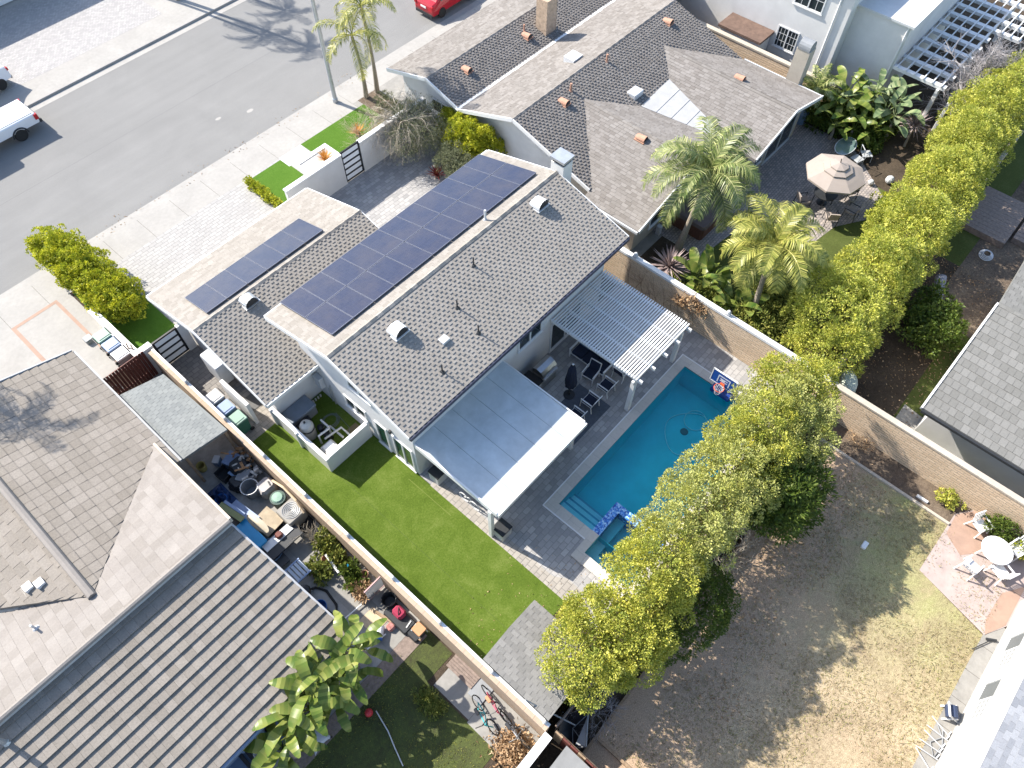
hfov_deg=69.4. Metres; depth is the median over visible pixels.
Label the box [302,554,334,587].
bed plant
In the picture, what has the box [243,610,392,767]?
banana plant
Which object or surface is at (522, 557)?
patio border
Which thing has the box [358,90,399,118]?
planting bed
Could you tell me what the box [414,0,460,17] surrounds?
parked car
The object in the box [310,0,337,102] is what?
street lamp
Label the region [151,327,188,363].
metal gate
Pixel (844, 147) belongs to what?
glass table
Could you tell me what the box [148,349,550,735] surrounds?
block wall
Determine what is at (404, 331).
house
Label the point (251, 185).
dwarf shrub
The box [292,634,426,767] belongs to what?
garden walk
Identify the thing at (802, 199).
garden chair
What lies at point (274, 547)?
work table
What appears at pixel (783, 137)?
patio door
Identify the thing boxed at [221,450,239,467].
plastic crate
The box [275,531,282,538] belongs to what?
flower pot
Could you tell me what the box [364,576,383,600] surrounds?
slatted screen
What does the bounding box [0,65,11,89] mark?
parked car
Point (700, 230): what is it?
spa tub
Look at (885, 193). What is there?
golden shrub
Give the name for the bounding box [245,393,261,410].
doormat
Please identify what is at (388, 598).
plant pot
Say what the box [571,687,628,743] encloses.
bare shrub
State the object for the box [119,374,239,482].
lean to
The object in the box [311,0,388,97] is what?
palm tree
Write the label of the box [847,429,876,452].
dry bush
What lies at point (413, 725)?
green grass
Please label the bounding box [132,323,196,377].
gate wall
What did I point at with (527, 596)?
leaf litter
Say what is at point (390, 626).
rag bundle
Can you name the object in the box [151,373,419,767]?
side yard concrete
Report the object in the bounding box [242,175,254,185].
dwarf shrub
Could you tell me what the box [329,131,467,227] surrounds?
courtyard paving
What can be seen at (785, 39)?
window
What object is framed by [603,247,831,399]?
brick wall
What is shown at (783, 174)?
patio
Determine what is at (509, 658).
garden shed
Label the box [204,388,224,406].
wheelie bin
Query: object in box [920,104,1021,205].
hedge tree
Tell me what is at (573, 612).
hedge tree
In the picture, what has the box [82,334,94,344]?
utility cabinet
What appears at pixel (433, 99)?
window
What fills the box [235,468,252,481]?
plastic crate
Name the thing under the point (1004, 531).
round shrub
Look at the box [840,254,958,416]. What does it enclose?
yard soil
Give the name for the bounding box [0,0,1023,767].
lot soil
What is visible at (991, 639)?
garden broom
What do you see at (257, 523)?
surfboard
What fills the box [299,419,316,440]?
pool filter
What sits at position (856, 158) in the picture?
metal chair
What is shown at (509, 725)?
bicycle
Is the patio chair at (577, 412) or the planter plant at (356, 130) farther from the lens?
the planter plant at (356, 130)
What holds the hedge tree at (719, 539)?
on the planting bed at (554, 720)
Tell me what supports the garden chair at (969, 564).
on the terrace
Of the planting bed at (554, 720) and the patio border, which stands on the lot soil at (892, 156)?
the planting bed at (554, 720)
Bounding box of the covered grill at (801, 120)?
[797,109,809,124]
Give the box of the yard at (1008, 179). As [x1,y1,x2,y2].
[839,132,1023,417]
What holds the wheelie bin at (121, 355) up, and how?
on the driveway at (52, 331)
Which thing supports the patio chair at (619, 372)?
on the patio paving at (531, 519)
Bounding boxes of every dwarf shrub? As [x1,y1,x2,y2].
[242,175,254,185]
[247,179,259,190]
[252,181,263,195]
[256,184,266,194]
[259,187,269,201]
[264,190,273,203]
[269,195,280,205]
[272,199,283,207]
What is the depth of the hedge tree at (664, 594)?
24.26 m
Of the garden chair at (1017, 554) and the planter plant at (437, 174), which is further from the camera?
the planter plant at (437, 174)
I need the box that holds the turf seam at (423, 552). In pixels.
[336,473,506,628]
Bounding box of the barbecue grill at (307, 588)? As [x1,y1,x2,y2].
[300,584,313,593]
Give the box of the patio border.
[430,482,590,612]
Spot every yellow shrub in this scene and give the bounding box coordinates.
[934,486,966,511]
[1008,540,1023,560]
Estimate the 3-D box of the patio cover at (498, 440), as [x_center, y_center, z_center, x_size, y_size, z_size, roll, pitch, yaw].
[-0.444,2.696,30.330,4.485,2.786,5.340,37,65,20]
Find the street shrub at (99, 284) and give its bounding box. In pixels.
[23,223,148,323]
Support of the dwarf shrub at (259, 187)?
on the lot soil at (892, 156)
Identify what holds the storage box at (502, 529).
on the patio paving at (531, 519)
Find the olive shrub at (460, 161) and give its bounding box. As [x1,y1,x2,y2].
[431,139,473,177]
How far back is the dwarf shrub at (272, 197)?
39.35 m
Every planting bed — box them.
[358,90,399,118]
[546,407,803,734]
[569,413,831,753]
[821,421,969,521]
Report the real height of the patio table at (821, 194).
0.737 m
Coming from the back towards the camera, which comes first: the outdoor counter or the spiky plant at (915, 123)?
the spiky plant at (915, 123)
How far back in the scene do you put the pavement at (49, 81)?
46.69 m
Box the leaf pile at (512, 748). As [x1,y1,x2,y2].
[476,716,548,767]
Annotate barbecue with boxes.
[532,355,557,388]
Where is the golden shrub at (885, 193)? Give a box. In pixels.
[865,191,913,221]
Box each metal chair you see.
[850,154,868,165]
[858,144,872,162]
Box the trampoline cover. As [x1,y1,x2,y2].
[525,699,588,749]
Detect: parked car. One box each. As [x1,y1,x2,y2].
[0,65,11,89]
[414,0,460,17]
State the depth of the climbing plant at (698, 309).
34.17 m
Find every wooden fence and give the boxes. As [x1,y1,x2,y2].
[553,730,596,767]
[554,392,817,732]
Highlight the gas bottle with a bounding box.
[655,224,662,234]
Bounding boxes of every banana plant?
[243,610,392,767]
[673,244,735,298]
[710,266,769,327]
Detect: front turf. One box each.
[74,271,174,348]
[253,160,302,201]
[301,104,383,151]
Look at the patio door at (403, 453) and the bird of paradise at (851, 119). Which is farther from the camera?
the bird of paradise at (851, 119)
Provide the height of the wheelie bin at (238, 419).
1.085 m
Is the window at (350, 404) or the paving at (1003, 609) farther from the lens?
the window at (350, 404)
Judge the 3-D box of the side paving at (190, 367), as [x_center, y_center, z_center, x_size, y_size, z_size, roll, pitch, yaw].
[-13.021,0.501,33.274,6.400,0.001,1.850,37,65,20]
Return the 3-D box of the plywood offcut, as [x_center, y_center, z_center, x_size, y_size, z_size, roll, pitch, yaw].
[-5.263,8.965,27.974,0.800,0.017,0.700,37,65,20]
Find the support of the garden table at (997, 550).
on the terrace
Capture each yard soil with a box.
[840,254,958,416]
[943,180,1023,337]
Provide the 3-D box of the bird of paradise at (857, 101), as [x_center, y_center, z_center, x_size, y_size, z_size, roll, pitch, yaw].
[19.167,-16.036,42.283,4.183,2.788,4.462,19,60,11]
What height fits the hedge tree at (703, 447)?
5.707 m
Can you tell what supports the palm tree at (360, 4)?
on the planting bed at (368, 100)
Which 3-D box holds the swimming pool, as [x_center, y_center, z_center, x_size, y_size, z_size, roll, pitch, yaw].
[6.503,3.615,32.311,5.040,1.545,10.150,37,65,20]
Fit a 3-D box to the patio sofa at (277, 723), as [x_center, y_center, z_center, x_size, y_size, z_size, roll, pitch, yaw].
[-7.841,11.902,25.647,0.840,0.780,1.100,37,65,20]
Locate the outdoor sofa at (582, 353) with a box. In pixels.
[569,337,614,379]
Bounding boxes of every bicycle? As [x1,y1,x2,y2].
[459,492,479,510]
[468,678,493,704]
[472,695,498,735]
[481,685,508,722]
[500,711,529,749]
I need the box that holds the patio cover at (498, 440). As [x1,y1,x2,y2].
[414,361,586,536]
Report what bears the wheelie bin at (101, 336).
on the brick band
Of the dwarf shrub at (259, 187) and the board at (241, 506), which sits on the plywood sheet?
the board at (241, 506)
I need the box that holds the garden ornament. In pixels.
[885,175,894,183]
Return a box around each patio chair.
[571,405,587,419]
[579,390,602,413]
[580,358,601,386]
[595,375,618,398]
[611,364,631,383]
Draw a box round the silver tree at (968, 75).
[913,11,1023,119]
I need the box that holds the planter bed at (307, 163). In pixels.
[292,143,338,173]
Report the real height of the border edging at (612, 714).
0.120 m
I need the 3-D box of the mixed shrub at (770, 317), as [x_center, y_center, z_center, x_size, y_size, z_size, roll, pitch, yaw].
[11.053,-4.681,35.778,7.356,2.024,5.422,37,65,20]
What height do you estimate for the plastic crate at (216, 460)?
0.400 m
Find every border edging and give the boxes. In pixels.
[582,440,818,754]
[596,737,630,767]
[820,438,949,524]
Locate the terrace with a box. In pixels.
[920,510,1023,634]
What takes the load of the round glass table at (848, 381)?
on the yard soil at (877, 391)
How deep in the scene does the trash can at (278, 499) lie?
29.79 m
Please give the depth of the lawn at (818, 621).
27.30 m
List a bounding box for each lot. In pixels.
[0,0,205,95]
[353,75,660,256]
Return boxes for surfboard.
[247,514,268,532]
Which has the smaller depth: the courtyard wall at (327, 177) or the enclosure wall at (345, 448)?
the enclosure wall at (345, 448)
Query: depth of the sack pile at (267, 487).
30.30 m
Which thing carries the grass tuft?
on the lawn at (428, 656)
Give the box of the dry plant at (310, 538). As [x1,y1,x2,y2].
[290,522,327,549]
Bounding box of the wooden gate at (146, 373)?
[103,351,158,394]
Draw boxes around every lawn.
[253,391,564,666]
[305,630,495,767]
[584,441,981,767]
[681,187,894,350]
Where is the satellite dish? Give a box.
[312,372,336,403]
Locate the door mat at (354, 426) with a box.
[346,422,358,433]
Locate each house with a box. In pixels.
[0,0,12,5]
[0,350,344,767]
[146,147,629,473]
[386,0,823,249]
[676,0,959,102]
[915,261,1023,497]
[934,600,1023,767]
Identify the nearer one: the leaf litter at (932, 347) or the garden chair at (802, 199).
the leaf litter at (932, 347)
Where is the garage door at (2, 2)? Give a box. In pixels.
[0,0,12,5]
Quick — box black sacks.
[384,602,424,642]
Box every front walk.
[243,92,401,206]
[279,145,309,165]
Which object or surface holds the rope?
on the lawn at (428, 656)
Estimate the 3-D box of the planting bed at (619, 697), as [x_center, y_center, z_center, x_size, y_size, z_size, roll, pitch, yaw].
[7.887,6.952,29.358,1.100,0.001,17.900,37,65,20]
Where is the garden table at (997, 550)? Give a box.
[974,536,1013,567]
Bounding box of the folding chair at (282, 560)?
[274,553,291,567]
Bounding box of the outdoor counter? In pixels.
[524,370,542,387]
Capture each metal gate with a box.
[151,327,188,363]
[339,141,363,181]
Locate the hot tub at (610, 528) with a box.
[571,502,671,599]
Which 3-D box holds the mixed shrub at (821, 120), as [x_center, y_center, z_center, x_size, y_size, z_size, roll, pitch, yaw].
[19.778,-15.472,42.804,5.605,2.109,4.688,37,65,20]
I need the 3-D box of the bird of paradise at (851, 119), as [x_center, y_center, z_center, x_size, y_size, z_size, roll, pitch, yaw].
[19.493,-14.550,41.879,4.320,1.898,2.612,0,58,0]
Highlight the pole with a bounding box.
[345,600,365,618]
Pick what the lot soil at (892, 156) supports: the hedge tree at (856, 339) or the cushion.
the hedge tree at (856, 339)
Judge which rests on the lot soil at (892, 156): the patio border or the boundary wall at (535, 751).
the boundary wall at (535, 751)
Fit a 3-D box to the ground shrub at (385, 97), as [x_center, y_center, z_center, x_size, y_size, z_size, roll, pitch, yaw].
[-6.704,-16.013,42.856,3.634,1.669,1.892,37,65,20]
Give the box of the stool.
[411,621,427,638]
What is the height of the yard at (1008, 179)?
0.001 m
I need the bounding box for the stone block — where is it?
[916,494,928,503]
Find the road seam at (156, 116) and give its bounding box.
[1,0,361,204]
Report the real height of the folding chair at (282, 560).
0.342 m
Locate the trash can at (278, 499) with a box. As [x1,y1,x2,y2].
[270,490,287,509]
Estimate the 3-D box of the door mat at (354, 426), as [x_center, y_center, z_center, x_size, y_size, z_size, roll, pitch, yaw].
[-6.763,2.101,32.298,0.850,0.001,0.550,37,65,20]
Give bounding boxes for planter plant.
[315,146,332,161]
[350,122,367,136]
[426,163,444,178]
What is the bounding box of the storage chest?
[281,395,317,427]
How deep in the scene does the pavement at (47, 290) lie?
40.24 m
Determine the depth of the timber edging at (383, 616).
27.93 m
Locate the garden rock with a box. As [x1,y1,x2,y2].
[868,179,873,184]
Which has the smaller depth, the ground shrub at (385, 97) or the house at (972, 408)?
the house at (972, 408)
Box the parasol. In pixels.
[563,363,576,399]
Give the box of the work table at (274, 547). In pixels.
[262,524,303,560]
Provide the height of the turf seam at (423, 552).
0.001 m
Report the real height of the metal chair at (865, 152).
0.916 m
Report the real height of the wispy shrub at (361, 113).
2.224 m
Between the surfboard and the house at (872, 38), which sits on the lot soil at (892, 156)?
the house at (872, 38)
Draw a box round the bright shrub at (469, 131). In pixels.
[434,106,507,159]
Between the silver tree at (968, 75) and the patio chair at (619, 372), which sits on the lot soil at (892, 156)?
the silver tree at (968, 75)
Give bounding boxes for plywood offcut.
[359,607,386,628]
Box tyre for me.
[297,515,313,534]
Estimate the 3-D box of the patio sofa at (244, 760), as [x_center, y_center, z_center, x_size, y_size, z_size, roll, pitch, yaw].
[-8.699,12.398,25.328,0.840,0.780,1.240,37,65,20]
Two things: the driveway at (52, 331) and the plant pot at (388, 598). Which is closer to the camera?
the plant pot at (388, 598)
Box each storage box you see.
[428,465,447,485]
[494,517,511,541]
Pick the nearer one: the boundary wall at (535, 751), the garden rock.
the boundary wall at (535, 751)
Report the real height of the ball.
0.300 m
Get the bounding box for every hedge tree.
[534,581,673,715]
[586,517,708,675]
[626,463,752,588]
[626,562,741,667]
[665,419,786,535]
[701,387,807,496]
[727,371,846,473]
[735,447,841,547]
[746,350,841,420]
[779,259,900,378]
[823,224,928,329]
[860,181,966,287]
[889,141,995,237]
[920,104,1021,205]
[936,50,1023,163]
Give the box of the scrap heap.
[232,454,262,480]
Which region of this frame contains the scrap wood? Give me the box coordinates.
[221,447,253,471]
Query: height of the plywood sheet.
0.410 m
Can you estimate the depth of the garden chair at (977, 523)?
29.66 m
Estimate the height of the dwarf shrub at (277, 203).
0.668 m
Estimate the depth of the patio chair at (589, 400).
32.70 m
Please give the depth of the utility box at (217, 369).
32.51 m
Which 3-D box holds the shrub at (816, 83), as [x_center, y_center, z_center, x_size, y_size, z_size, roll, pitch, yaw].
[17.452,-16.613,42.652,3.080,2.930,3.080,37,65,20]
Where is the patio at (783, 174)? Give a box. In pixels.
[653,123,882,257]
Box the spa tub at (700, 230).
[668,185,728,239]
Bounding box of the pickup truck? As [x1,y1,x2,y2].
[0,99,42,142]
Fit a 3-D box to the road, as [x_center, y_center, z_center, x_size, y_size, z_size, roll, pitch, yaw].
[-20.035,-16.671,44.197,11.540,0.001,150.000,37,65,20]
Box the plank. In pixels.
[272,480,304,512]
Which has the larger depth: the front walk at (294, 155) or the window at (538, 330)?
the front walk at (294, 155)
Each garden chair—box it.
[792,190,812,210]
[822,209,840,226]
[841,202,864,222]
[844,187,861,200]
[953,554,984,580]
[963,510,994,538]
[983,564,1019,585]
[1009,535,1023,561]
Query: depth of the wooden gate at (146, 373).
32.54 m
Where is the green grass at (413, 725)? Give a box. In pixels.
[298,655,484,767]
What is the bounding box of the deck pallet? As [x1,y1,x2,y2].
[446,654,479,688]
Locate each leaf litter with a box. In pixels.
[86,75,352,242]
[449,547,609,655]
[670,414,885,722]
[853,255,1003,427]
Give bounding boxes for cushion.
[314,730,331,755]
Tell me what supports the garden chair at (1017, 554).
on the terrace
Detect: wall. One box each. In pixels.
[87,308,136,357]
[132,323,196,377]
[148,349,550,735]
[219,379,258,423]
[269,407,371,471]
[283,96,425,199]
[425,106,499,156]
[517,732,551,767]
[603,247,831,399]
[696,18,836,104]
[816,381,1023,540]
[835,130,1022,367]
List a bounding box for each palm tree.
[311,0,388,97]
[333,0,396,92]
[641,115,761,255]
[719,191,830,309]
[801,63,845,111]
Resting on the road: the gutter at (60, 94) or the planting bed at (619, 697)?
the gutter at (60, 94)
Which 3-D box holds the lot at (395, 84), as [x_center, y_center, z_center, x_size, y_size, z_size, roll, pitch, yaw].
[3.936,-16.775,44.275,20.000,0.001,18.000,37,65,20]
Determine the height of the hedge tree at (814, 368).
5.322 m
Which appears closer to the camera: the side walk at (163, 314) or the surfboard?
the surfboard
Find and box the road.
[0,0,475,294]
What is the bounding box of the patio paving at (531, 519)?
[419,286,784,623]
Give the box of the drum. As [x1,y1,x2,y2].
[240,478,258,498]
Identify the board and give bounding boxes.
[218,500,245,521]
[232,500,259,520]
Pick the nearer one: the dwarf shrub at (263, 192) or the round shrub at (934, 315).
the round shrub at (934, 315)
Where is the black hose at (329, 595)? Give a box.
[311,586,337,615]
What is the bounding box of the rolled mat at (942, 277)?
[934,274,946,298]
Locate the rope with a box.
[376,711,403,765]
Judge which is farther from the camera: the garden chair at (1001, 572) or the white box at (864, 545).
the white box at (864, 545)
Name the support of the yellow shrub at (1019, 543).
on the terrace
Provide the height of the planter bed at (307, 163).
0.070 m
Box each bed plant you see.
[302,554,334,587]
[311,525,350,573]
[336,556,370,595]
[344,579,371,604]
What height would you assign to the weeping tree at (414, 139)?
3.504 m
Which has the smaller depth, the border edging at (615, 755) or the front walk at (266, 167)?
the border edging at (615, 755)
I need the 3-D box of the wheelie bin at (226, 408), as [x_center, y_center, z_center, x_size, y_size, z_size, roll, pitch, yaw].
[-12.309,1.262,32.161,0.640,1.085,0.799,37,65,20]
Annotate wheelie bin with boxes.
[91,327,112,355]
[100,336,121,364]
[109,345,135,372]
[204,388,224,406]
[216,398,236,417]
[227,409,254,434]
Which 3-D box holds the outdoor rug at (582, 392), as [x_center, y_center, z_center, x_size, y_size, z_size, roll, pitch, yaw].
[2.884,1.311,32.863,1.800,0.001,2.600,37,65,20]
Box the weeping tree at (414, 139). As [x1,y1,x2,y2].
[353,79,468,166]
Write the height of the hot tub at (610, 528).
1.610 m
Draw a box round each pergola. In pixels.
[550,270,691,410]
[893,0,1023,130]
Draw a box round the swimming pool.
[543,354,769,573]
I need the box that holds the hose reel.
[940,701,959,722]
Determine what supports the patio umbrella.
on the patio at (783, 174)
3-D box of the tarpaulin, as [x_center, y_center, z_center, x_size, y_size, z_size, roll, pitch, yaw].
[-12.040,4.640,30.379,1.200,0.402,0.900,37,65,20]
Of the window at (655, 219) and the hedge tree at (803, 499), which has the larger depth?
the window at (655, 219)
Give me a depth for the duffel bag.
27.74 m
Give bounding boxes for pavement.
[0,0,227,107]
[0,0,494,337]
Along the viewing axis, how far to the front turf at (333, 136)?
42.72 m
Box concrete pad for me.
[434,664,540,767]
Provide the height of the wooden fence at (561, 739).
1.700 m
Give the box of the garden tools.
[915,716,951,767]
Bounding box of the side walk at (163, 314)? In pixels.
[140,293,196,349]
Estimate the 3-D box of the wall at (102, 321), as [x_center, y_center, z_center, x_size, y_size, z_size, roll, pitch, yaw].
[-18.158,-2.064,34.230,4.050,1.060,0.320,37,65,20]
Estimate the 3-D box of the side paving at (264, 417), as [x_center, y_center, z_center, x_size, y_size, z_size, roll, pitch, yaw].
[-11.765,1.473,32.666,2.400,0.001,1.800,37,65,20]
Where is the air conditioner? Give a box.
[276,498,307,525]
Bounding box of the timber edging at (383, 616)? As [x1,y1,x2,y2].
[375,610,421,641]
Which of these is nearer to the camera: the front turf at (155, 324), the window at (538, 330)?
the window at (538, 330)
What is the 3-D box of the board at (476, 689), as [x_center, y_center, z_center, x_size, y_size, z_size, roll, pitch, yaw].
[-1.085,11.041,26.677,0.640,0.046,0.840,37,65,20]
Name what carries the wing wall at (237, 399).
on the side paving at (264, 417)
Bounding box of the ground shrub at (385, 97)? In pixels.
[373,89,412,117]
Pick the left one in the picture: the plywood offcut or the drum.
the drum
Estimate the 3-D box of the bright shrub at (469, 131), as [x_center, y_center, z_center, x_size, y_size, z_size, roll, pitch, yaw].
[-2.488,-13.503,40.319,5.032,3.206,2.774,37,65,20]
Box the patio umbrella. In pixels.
[806,153,864,205]
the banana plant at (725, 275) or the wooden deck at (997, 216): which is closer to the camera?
the banana plant at (725, 275)
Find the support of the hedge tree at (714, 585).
on the planting bed at (619, 697)
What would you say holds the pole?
on the side yard concrete at (218, 446)
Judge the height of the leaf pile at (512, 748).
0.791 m
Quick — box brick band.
[11,300,116,361]
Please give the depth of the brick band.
35.23 m
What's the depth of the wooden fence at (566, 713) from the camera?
25.13 m
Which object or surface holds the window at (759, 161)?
in the house at (611, 95)
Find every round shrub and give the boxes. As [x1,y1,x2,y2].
[895,278,970,359]
[979,513,1023,542]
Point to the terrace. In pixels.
(945, 579)
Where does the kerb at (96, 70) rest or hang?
on the ground
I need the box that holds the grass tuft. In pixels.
[410,684,449,721]
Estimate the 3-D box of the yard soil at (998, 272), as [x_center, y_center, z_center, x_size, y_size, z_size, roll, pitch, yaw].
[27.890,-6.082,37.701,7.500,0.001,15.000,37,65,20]
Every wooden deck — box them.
[961,186,1023,247]
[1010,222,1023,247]
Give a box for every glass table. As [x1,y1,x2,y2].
[833,137,856,155]
[836,370,857,392]
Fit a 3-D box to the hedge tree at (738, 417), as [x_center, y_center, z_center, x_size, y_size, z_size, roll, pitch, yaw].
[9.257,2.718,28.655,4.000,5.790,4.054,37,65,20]
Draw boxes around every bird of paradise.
[814,65,890,133]
[817,104,894,144]
[840,68,924,140]
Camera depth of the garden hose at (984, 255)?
37.85 m
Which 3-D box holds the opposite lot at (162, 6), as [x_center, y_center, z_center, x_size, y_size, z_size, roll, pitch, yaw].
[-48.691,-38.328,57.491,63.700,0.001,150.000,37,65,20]
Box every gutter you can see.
[0,0,484,302]
[29,0,245,110]
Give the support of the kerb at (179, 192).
on the ground
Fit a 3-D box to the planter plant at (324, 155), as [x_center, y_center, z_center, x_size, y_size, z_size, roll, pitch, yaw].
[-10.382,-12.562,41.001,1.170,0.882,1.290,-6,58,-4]
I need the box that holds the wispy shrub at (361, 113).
[336,101,395,146]
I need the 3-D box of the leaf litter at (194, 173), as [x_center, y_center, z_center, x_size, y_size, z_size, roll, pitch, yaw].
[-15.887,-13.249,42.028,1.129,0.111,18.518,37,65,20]
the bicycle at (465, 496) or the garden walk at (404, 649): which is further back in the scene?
the bicycle at (465, 496)
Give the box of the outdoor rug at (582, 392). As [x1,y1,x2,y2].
[561,384,610,444]
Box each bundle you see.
[228,456,252,492]
[386,622,394,631]
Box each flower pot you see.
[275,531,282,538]
[361,570,367,577]
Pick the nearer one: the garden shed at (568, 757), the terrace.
the garden shed at (568, 757)
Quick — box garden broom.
[972,638,996,649]
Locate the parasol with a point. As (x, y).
(570, 380)
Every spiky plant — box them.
[649,246,689,281]
[896,110,931,146]
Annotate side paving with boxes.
[170,344,268,409]
[230,389,274,441]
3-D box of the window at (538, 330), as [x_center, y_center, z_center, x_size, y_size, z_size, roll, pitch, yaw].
[0.787,-2.059,31.593,0.088,0.960,1.650,37,65,20]
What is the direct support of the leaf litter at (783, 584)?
on the lawn at (818, 621)
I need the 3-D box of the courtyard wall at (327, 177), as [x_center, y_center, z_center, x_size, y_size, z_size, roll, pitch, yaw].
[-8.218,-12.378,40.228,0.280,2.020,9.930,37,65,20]
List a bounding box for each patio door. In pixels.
[391,435,417,473]
[548,300,581,352]
[761,113,798,165]
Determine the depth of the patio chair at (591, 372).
33.43 m
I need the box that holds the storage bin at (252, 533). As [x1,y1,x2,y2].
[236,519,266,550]
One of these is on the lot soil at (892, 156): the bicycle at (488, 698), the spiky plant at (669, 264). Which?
the spiky plant at (669, 264)
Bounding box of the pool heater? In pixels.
[320,439,337,454]
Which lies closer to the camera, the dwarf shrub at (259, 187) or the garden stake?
the garden stake
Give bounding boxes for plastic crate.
[212,455,221,466]
[214,464,230,483]
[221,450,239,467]
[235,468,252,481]
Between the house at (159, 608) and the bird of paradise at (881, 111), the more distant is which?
the bird of paradise at (881, 111)
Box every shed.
[483,600,596,720]
[550,746,589,767]
[718,12,774,50]
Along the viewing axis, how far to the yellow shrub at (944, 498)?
30.41 m
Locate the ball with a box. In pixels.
[365,708,372,716]
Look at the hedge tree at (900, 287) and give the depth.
32.95 m
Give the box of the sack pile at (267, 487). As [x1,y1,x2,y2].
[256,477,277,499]
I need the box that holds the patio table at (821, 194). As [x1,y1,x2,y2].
[812,186,837,208]
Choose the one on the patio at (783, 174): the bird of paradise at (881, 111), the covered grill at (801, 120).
the covered grill at (801, 120)
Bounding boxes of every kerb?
[0,0,488,304]
[26,0,234,106]
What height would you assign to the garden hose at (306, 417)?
0.500 m
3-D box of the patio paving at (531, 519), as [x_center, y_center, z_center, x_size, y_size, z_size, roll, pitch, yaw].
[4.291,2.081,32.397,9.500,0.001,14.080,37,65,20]
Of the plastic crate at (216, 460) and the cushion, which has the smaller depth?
the cushion
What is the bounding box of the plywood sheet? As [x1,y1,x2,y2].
[258,506,282,536]
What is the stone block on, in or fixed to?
on the planting bed at (901, 477)
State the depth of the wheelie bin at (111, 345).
33.42 m
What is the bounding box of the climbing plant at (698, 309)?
[623,262,709,324]
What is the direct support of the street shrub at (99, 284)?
on the front turf at (155, 324)
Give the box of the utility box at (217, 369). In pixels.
[200,349,233,383]
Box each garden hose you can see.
[296,416,311,430]
[321,413,349,432]
[978,249,993,260]
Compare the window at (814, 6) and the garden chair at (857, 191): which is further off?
the window at (814, 6)
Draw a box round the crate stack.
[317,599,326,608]
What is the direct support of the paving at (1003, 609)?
on the terrace
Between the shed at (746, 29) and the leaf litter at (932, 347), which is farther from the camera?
the shed at (746, 29)
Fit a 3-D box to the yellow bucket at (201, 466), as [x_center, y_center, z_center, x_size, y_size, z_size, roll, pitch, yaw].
[-13.065,3.505,31.159,0.390,0.360,0.400,37,65,20]
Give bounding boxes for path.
[273,522,405,651]
[896,405,921,429]
[912,628,1005,767]
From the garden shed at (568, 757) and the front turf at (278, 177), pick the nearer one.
the garden shed at (568, 757)
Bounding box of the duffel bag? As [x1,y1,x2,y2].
[392,605,405,619]
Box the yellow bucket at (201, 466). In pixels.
[196,461,206,472]
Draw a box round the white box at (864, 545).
[860,541,868,549]
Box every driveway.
[0,0,161,94]
[0,293,120,379]
[113,182,275,323]
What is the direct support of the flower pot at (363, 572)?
on the side yard concrete at (218, 446)
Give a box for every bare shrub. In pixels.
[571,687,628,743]
[704,508,770,588]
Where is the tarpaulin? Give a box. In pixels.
[207,482,237,503]
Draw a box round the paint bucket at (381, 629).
[376,626,384,640]
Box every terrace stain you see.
[946,511,988,554]
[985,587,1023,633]
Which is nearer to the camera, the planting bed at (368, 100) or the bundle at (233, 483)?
the bundle at (233, 483)
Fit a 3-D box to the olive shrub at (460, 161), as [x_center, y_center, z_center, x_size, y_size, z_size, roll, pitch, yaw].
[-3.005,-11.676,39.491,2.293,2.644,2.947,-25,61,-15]
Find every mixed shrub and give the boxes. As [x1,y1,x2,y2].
[668,270,812,347]
[803,89,901,155]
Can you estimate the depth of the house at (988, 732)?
24.56 m
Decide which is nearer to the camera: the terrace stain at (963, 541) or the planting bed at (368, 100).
the terrace stain at (963, 541)
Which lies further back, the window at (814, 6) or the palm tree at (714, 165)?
the window at (814, 6)
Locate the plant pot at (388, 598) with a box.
[381,591,395,607]
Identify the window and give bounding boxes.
[343,393,368,422]
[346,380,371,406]
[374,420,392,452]
[432,97,451,112]
[517,321,542,353]
[647,201,667,230]
[754,155,762,166]
[771,24,799,54]
[792,0,826,15]
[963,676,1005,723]
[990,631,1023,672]
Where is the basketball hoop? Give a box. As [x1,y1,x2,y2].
[709,367,738,401]
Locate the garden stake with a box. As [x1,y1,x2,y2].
[325,554,338,572]

